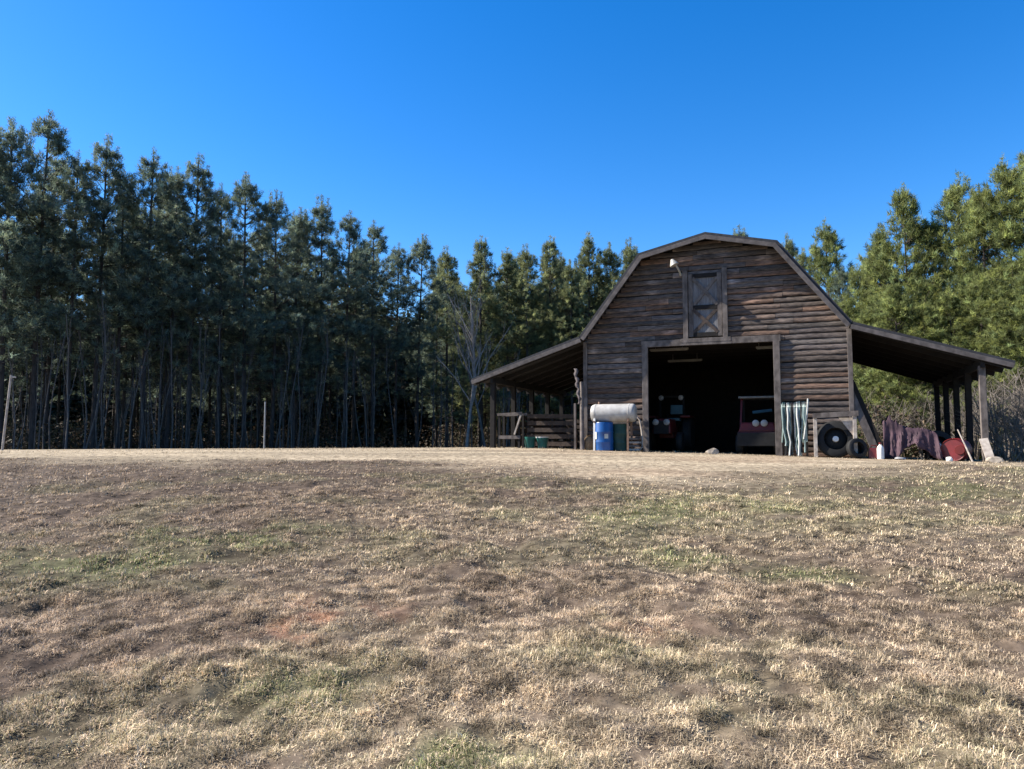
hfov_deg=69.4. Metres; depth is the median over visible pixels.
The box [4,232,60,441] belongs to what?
pine tree
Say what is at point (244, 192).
pine tree
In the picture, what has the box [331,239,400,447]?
pine tree
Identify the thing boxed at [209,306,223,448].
sapling
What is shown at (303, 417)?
sapling
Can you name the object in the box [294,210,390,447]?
pine tree
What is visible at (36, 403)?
sapling
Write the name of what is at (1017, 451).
shrub
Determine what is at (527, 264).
pine tree
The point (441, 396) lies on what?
sapling
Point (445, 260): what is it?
pine tree
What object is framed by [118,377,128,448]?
sapling
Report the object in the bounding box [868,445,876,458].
fuel can
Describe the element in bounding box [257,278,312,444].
pine tree
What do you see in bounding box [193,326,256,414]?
pine tree
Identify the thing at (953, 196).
pine tree
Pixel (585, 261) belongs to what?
pine tree
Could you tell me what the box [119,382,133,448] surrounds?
sapling
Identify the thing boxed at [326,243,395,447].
pine tree
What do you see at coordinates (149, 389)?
sapling
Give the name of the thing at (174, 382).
pine tree
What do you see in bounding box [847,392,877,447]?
leaning plank
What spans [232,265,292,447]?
pine tree
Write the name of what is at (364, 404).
sapling
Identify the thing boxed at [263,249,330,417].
pine tree
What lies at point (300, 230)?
pine tree
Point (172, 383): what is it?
pine tree
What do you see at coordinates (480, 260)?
pine tree
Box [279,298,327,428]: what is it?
pine tree
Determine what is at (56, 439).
undergrowth
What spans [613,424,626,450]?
plastic barrel
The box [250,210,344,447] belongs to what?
pine tree
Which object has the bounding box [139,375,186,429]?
pine tree
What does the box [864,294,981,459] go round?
pine tree
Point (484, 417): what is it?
pine tree
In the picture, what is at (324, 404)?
pine tree
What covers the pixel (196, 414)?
sapling
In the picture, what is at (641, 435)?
hanging hose
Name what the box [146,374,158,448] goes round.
sapling
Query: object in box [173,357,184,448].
sapling
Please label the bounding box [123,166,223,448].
pine tree
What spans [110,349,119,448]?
sapling
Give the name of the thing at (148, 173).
pine tree
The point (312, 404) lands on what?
sapling
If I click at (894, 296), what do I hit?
pine tree
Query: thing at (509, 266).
pine tree
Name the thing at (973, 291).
pine tree
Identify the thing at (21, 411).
sapling
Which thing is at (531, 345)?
pine tree
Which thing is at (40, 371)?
pine tree
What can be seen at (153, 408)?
sapling
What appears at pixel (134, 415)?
pine tree
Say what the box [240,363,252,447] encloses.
sapling
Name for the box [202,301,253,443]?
pine tree
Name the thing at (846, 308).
pine tree
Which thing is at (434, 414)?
sapling
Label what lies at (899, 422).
shrub
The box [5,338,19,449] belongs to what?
sapling
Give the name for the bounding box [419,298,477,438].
pine tree
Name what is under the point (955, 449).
metal drum
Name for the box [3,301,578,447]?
undergrowth
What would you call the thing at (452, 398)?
sapling
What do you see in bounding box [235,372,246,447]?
sapling
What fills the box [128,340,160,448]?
sapling
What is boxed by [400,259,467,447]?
pine tree
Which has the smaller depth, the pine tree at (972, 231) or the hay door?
the hay door
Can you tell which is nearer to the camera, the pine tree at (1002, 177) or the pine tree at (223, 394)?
the pine tree at (1002, 177)
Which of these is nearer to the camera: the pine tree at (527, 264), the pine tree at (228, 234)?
the pine tree at (228, 234)
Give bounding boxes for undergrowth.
[0,395,1022,460]
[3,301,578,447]
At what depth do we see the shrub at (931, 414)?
33.07 m
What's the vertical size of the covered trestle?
1.308 m
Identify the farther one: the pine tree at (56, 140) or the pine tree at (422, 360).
the pine tree at (422, 360)
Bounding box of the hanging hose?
[633,416,642,450]
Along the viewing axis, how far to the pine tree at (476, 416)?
82.00 m
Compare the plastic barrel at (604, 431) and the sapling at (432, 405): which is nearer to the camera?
the plastic barrel at (604, 431)
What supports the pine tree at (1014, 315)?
on the ground at (680, 467)
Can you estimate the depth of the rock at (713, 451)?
21.67 m
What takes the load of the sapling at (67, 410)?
on the ground at (680, 467)
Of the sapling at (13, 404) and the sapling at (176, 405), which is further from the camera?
the sapling at (176, 405)
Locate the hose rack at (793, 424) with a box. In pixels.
[781,398,808,456]
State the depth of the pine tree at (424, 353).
73.51 m
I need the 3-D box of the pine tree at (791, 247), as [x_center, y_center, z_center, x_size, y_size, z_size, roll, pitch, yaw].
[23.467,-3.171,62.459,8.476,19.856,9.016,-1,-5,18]
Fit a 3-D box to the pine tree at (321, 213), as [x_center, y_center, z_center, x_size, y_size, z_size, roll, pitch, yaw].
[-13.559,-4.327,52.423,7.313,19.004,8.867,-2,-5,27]
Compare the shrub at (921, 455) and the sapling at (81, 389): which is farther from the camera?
the sapling at (81, 389)
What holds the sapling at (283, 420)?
on the ground at (680, 467)
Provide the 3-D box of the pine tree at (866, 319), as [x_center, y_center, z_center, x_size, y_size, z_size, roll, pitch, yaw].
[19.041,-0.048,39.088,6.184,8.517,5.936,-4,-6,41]
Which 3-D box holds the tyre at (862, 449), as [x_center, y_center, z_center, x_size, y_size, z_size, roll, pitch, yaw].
[9.530,1.765,20.416,0.560,0.565,0.295,1,-4,-7]
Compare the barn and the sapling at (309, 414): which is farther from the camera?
the sapling at (309, 414)
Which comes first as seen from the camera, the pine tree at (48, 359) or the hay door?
the hay door
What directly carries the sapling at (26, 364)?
on the ground at (680, 467)
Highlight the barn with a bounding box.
[471,232,1015,461]
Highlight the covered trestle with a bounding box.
[881,414,942,459]
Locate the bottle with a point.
(880, 451)
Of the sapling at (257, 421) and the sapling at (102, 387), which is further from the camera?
the sapling at (257, 421)
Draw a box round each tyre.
[817,421,852,457]
[846,438,867,458]
[923,431,951,459]
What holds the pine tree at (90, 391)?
on the ground at (680, 467)
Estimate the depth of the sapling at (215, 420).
46.25 m
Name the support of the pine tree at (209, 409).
on the ground at (680, 467)
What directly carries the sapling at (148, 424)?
on the ground at (680, 467)
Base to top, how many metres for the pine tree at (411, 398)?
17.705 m
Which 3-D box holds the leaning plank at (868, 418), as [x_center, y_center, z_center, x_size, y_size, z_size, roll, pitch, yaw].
[10.194,1.010,21.189,1.041,2.342,0.115,-3,-5,37]
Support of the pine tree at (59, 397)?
on the ground at (680, 467)
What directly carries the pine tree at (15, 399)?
on the ground at (680, 467)
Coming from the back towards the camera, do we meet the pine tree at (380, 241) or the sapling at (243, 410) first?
the pine tree at (380, 241)
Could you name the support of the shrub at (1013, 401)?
on the ground at (680, 467)
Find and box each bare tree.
[437,249,511,446]
[444,286,500,446]
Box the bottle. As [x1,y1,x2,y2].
[877,443,883,458]
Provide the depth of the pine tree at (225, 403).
64.12 m
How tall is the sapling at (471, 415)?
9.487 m
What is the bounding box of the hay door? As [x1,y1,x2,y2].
[688,272,722,337]
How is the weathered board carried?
on the ground at (680, 467)
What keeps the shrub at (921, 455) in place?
on the ground at (680, 467)
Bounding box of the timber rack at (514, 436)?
[497,412,526,447]
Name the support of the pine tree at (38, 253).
on the ground at (680, 467)
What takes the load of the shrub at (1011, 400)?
on the ground at (680, 467)
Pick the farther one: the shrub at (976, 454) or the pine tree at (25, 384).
the pine tree at (25, 384)
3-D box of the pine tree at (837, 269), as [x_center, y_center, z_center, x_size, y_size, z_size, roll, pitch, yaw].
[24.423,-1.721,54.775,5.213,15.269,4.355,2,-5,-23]
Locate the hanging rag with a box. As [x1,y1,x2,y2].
[574,369,581,403]
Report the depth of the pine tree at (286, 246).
49.11 m
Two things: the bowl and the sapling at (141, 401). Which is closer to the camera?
the bowl
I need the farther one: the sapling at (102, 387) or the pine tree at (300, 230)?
the pine tree at (300, 230)
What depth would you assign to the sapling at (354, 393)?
50.32 m
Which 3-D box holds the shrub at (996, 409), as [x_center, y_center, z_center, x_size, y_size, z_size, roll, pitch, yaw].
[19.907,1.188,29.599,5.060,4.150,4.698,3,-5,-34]
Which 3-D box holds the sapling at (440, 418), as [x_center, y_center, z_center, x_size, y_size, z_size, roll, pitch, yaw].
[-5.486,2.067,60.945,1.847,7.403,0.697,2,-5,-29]
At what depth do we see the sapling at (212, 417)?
47.28 m
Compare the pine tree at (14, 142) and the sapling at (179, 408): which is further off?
the sapling at (179, 408)
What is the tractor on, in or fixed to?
on the ground at (680, 467)
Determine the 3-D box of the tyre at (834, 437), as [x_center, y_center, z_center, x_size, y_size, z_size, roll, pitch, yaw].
[9.156,1.550,20.906,1.040,1.046,0.420,-2,-5,22]
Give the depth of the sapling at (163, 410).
43.34 m
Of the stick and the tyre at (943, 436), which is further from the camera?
the tyre at (943, 436)
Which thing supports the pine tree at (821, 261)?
on the ground at (680, 467)
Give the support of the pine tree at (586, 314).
on the ground at (680, 467)
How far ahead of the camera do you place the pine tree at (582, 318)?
69.06 m
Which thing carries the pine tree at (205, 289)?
on the ground at (680, 467)
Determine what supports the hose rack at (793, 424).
on the ground at (680, 467)
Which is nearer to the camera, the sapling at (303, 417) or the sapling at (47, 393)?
the sapling at (47, 393)
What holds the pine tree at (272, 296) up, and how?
on the ground at (680, 467)
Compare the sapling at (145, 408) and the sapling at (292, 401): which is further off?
the sapling at (292, 401)
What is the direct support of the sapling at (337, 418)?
on the ground at (680, 467)
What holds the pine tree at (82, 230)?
on the ground at (680, 467)
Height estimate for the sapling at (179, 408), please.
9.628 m
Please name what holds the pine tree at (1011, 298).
on the ground at (680, 467)
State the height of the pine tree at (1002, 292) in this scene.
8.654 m
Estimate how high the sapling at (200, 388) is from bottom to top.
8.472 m
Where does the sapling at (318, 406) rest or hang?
on the ground at (680, 467)
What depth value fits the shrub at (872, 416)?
34.56 m
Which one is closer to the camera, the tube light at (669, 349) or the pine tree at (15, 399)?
the tube light at (669, 349)
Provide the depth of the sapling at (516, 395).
56.12 m
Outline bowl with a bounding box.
[894,457,905,459]
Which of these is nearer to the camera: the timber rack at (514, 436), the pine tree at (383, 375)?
the timber rack at (514, 436)
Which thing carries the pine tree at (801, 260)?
on the ground at (680, 467)
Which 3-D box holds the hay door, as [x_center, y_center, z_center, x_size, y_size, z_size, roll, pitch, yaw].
[6.034,-2.485,23.071,1.010,1.995,0.097,-2,-5,22]
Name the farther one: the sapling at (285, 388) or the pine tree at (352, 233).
the pine tree at (352, 233)
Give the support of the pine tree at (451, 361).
on the ground at (680, 467)
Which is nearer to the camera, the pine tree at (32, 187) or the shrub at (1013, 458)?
the shrub at (1013, 458)
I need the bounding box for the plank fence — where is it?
[527,411,573,448]
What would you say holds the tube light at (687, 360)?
hanging from the barn
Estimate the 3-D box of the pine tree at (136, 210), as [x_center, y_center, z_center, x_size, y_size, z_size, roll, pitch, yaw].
[-22.672,-4.314,43.586,6.692,17.194,5.591,-1,-5,18]
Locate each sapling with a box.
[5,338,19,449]
[8,349,25,449]
[15,377,23,449]
[16,335,27,449]
[33,339,46,449]
[42,334,62,449]
[48,312,75,448]
[63,315,82,448]
[66,295,89,448]
[74,330,86,446]
[85,278,106,448]
[87,322,108,448]
[95,332,111,448]
[97,312,120,448]
[102,332,110,448]
[106,341,121,448]
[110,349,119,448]
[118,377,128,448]
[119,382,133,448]
[121,385,133,448]
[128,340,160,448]
[135,354,146,448]
[135,359,148,448]
[136,351,144,448]
[139,367,156,438]
[145,314,157,448]
[145,397,149,448]
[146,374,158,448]
[149,374,155,443]
[153,387,157,448]
[155,320,174,448]
[157,345,170,448]
[157,371,180,448]
[161,315,178,448]
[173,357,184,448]
[175,306,192,448]
[175,369,184,448]
[178,316,184,445]
[184,314,207,448]
[186,370,198,448]
[192,371,205,448]
[194,310,222,448]
[194,363,210,448]
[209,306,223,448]
[210,389,214,440]
[210,396,216,448]
[211,344,230,448]
[224,335,239,448]
[225,346,238,447]
[232,333,248,445]
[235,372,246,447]
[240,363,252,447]
[244,317,263,447]
[250,363,260,447]
[256,390,258,447]
[273,339,284,447]
[275,324,295,447]
[276,384,284,447]
[278,380,286,447]
[280,383,292,447]
[287,309,309,447]
[290,355,296,447]
[296,339,304,447]
[296,366,316,440]
[300,371,308,447]
[306,370,312,447]
[313,307,332,447]
[315,357,330,447]
[335,377,342,447]
[338,395,345,447]
[343,342,355,447]
[347,356,366,447]
[350,341,361,447]
[364,373,369,447]
[372,344,380,447]
[382,328,395,447]
[416,340,422,447]
[431,364,438,445]
[431,382,434,447]
[436,370,453,446]
[437,351,448,447]
[438,341,451,447]
[444,390,447,447]
[447,353,454,446]
[462,371,468,446]
[464,374,472,446]
[476,370,482,446]
[488,408,489,446]
[496,391,510,446]
[506,351,528,446]
[508,358,517,421]
[517,393,523,418]
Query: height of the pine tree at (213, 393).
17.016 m
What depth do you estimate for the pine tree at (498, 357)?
69.17 m
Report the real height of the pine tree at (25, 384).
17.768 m
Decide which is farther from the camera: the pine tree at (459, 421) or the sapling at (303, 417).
the pine tree at (459, 421)
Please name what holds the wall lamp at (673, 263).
attached to the barn
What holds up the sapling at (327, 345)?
on the ground at (680, 467)
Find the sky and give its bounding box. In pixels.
[0,0,1023,325]
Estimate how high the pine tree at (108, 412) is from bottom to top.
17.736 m
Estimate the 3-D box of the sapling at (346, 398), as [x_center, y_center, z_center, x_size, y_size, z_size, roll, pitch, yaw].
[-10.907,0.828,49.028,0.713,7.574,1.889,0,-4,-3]
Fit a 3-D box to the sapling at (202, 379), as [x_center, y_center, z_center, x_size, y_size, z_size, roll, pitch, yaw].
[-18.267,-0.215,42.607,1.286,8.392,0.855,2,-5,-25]
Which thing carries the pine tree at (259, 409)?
on the ground at (680, 467)
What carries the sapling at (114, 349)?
on the ground at (680, 467)
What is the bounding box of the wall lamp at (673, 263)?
[670,259,681,275]
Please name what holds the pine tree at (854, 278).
on the ground at (680, 467)
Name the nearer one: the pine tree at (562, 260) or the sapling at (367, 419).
the sapling at (367, 419)
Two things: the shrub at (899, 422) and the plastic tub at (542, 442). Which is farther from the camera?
the shrub at (899, 422)
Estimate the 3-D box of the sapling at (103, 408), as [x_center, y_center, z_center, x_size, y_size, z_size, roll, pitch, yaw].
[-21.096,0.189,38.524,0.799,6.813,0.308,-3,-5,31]
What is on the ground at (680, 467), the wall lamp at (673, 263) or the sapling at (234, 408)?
the sapling at (234, 408)
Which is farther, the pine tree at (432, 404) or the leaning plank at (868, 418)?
the pine tree at (432, 404)
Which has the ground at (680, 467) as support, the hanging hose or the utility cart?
the utility cart
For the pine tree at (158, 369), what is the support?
on the ground at (680, 467)
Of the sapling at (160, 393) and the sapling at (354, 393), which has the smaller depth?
the sapling at (160, 393)
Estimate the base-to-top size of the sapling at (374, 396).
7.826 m
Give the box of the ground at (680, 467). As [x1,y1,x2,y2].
[0,447,1023,768]
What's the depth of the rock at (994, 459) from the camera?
18.48 m
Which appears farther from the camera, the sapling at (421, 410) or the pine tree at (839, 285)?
the sapling at (421, 410)
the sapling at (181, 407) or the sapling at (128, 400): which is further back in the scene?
the sapling at (181, 407)
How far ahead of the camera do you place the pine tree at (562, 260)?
65.14 m
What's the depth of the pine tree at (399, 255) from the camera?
57.04 m
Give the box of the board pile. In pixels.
[626,438,640,449]
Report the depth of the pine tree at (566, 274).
60.33 m
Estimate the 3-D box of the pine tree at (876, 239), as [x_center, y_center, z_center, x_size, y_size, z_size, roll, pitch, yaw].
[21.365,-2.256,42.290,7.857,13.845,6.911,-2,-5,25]
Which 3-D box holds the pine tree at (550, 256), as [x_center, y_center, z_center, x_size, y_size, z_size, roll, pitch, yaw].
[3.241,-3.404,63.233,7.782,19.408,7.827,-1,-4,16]
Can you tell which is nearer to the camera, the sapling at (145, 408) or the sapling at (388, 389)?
the sapling at (145, 408)
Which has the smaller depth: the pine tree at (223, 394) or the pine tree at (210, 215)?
the pine tree at (210, 215)
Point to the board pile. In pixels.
(634, 442)
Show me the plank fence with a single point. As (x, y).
(552, 436)
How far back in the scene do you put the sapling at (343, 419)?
50.59 m
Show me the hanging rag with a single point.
(577, 384)
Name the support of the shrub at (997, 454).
on the ground at (680, 467)
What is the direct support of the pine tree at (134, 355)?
on the ground at (680, 467)
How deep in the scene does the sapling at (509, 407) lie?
55.32 m
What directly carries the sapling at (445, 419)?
on the ground at (680, 467)
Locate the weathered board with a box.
[979,438,993,458]
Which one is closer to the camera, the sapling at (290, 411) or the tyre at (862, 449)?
the tyre at (862, 449)
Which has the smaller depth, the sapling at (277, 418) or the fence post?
the fence post
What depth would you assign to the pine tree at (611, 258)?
63.49 m
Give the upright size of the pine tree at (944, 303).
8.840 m
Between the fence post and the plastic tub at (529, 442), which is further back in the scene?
the fence post
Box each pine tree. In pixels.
[0,109,110,449]
[0,115,78,449]
[0,142,53,397]
[0,152,39,390]
[0,155,115,448]
[0,182,82,441]
[0,222,30,389]
[1,149,136,448]
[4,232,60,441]
[4,311,64,421]
[4,368,21,399]
[6,295,43,428]
[10,216,91,437]
[19,133,170,448]
[21,228,101,429]
[57,171,185,448]
[62,222,136,443]
[71,286,152,441]
[79,145,214,448]
[81,287,130,436]
[82,202,184,448]
[83,214,165,443]
[98,248,177,443]
[99,281,158,447]
[105,205,206,440]
[116,165,229,448]
[121,153,260,448]
[121,240,212,417]
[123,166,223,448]
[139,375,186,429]
[145,367,208,438]
[151,287,198,422]
[152,253,207,441]
[157,182,270,448]
[183,257,239,440]
[184,226,256,447]
[185,263,249,411]
[186,172,299,447]
[192,321,240,420]
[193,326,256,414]
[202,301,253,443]
[206,330,250,427]
[207,189,337,447]
[209,222,307,447]
[213,239,278,413]
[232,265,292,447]
[233,206,347,447]
[246,258,310,445]
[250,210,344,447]
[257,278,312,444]
[263,194,382,447]
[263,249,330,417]
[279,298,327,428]
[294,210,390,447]
[301,258,363,441]
[310,259,360,447]
[315,242,400,445]
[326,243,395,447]
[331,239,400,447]
[340,219,414,447]
[354,242,434,447]
[379,233,454,447]
[400,245,487,447]
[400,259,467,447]
[406,289,450,426]
[409,315,461,440]
[413,312,457,428]
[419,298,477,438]
[422,269,487,446]
[426,341,470,427]
[438,235,524,446]
[439,285,489,440]
[448,406,477,430]
[449,270,510,446]
[452,282,510,433]
[457,395,497,431]
[468,247,545,446]
[479,243,564,434]
[483,252,540,440]
[483,271,537,440]
[483,282,521,410]
[509,234,578,447]
[520,270,577,427]
[534,259,590,448]
[535,252,577,403]
[541,279,584,447]
[549,231,614,412]
[553,267,591,426]
[569,270,596,337]
[573,242,621,404]
[593,237,639,314]
[732,224,749,236]
[780,233,819,285]
[796,247,820,285]
[804,216,874,437]
[825,265,849,302]
[829,266,851,303]
[837,295,889,436]
[840,262,880,437]
[851,228,940,437]
[853,280,952,455]
[853,306,924,456]
[857,181,964,416]
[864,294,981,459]
[869,207,972,417]
[884,171,1019,452]
[891,286,1017,459]
[915,183,1023,435]
[922,276,1023,454]
[924,154,1023,437]
[933,281,1023,459]
[949,270,1023,457]
[968,151,1023,396]
[1002,197,1023,386]
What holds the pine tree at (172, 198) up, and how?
on the ground at (680, 467)
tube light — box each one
[650,347,688,351]
[668,359,701,362]
[756,346,772,348]
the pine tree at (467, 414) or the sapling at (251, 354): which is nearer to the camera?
the sapling at (251, 354)
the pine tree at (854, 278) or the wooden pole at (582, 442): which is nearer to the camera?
the wooden pole at (582, 442)
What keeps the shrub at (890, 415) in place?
on the ground at (680, 467)
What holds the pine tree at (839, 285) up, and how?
on the ground at (680, 467)
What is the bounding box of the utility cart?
[736,396,775,454]
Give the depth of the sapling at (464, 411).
60.66 m
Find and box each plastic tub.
[524,437,535,447]
[536,437,548,447]
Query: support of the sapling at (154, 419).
on the ground at (680, 467)
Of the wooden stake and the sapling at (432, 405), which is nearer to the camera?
the wooden stake
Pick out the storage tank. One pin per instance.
(600, 412)
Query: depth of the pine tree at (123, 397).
49.55 m
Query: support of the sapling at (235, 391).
on the ground at (680, 467)
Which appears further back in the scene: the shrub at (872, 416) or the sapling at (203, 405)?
the sapling at (203, 405)
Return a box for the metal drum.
[941,438,971,460]
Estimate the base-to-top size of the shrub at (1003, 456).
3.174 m
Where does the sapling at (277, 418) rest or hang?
on the ground at (680, 467)
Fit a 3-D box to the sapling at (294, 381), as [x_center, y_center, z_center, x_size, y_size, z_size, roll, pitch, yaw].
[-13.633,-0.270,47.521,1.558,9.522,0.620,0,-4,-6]
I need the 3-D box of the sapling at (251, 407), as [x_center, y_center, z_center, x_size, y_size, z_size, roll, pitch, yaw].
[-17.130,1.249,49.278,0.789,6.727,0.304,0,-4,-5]
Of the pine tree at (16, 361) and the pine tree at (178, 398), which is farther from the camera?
the pine tree at (178, 398)
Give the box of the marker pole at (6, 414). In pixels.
[1,375,15,449]
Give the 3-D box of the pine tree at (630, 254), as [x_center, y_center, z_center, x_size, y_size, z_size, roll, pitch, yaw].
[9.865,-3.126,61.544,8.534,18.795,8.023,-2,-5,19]
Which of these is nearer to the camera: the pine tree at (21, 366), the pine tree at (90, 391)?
the pine tree at (21, 366)
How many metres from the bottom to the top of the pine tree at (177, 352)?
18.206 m
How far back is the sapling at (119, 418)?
43.40 m
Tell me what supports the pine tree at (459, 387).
on the ground at (680, 467)
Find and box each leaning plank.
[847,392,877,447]
[853,380,887,458]
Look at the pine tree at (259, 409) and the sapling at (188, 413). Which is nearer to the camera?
the sapling at (188, 413)
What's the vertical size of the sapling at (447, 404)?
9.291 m
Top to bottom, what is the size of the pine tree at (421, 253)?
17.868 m
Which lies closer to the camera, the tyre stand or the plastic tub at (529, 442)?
the tyre stand
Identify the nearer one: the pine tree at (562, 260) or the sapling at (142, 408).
the sapling at (142, 408)
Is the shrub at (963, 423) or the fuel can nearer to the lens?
the fuel can
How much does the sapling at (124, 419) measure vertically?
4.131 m
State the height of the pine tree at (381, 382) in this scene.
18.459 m
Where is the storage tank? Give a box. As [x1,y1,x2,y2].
[590,402,636,451]
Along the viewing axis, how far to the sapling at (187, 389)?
44.85 m
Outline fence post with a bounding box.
[263,402,265,447]
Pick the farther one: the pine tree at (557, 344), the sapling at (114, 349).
the pine tree at (557, 344)
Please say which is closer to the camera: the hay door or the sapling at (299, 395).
the hay door
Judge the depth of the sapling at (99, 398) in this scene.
39.40 m
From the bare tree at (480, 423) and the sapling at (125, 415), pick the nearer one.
the sapling at (125, 415)
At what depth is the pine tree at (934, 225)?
40.22 m
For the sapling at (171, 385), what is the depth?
41.28 m
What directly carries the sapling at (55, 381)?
on the ground at (680, 467)
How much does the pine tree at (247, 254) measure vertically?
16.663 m
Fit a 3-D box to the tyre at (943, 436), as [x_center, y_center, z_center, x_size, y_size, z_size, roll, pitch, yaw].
[12.230,1.748,21.226,0.840,0.845,0.313,-1,-4,10]
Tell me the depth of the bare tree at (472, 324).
48.53 m
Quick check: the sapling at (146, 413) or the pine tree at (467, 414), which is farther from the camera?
the pine tree at (467, 414)
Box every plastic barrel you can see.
[595,422,613,450]
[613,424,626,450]
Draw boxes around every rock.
[706,448,718,453]
[985,456,1003,462]
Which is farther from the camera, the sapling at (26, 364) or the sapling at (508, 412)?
the sapling at (508, 412)
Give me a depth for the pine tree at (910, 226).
40.36 m
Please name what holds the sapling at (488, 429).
on the ground at (680, 467)
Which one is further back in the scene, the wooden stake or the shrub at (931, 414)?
the shrub at (931, 414)
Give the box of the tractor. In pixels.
[649,395,694,451]
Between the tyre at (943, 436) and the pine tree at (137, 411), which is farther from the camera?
the pine tree at (137, 411)
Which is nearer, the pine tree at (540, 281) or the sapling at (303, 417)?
the sapling at (303, 417)
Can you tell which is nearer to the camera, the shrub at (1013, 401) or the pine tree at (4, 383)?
the shrub at (1013, 401)
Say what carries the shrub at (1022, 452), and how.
on the ground at (680, 467)
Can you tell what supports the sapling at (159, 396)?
on the ground at (680, 467)
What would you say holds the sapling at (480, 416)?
on the ground at (680, 467)
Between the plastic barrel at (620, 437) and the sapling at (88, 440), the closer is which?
the plastic barrel at (620, 437)
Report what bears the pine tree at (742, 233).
on the ground at (680, 467)
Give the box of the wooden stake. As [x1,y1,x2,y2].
[574,403,576,449]
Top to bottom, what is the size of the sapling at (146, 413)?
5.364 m
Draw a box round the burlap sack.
[585,435,592,449]
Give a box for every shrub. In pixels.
[857,387,885,445]
[859,391,930,447]
[875,394,924,456]
[894,390,965,436]
[899,387,953,457]
[925,392,979,446]
[928,367,1023,459]
[941,375,1022,454]
[943,386,1003,459]
[949,379,1023,461]
[957,386,1023,456]
[962,375,1023,460]
[972,367,1023,460]
[989,370,1023,444]
[989,381,1023,460]
[990,369,1023,451]
[992,364,1023,450]
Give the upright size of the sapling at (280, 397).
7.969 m
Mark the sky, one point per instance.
(510, 123)
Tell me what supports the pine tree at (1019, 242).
on the ground at (680, 467)
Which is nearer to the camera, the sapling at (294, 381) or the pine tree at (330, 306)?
the sapling at (294, 381)
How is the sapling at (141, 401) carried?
on the ground at (680, 467)
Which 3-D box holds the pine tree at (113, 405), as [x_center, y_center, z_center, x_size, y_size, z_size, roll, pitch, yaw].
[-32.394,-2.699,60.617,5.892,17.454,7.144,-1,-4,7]
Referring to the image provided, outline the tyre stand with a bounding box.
[812,411,858,456]
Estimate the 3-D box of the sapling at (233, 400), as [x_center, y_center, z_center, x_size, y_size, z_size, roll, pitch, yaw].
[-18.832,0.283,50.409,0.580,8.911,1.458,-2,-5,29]
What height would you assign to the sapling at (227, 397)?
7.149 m
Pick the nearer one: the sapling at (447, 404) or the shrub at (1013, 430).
the shrub at (1013, 430)
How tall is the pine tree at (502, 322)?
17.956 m
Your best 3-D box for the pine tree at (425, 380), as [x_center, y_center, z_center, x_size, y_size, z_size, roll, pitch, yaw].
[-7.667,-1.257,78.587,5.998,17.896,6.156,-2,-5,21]
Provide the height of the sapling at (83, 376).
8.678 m
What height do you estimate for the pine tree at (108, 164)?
19.086 m
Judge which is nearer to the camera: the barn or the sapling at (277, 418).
the barn
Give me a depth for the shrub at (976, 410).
28.71 m
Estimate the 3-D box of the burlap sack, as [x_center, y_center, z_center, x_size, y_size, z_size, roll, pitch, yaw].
[2.465,1.862,23.671,0.380,0.480,0.370,-2,-5,22]
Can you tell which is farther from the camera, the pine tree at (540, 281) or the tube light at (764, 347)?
the pine tree at (540, 281)
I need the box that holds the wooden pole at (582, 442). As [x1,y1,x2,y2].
[580,382,584,449]
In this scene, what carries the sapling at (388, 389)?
on the ground at (680, 467)
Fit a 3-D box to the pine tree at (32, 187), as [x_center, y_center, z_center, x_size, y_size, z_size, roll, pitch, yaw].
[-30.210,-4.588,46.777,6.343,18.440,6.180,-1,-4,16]
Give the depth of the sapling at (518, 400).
55.45 m
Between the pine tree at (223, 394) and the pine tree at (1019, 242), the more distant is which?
the pine tree at (223, 394)
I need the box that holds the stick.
[957,429,973,461]
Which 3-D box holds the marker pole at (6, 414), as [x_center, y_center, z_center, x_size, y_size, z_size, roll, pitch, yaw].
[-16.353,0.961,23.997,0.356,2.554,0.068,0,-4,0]
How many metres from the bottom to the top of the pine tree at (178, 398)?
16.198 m

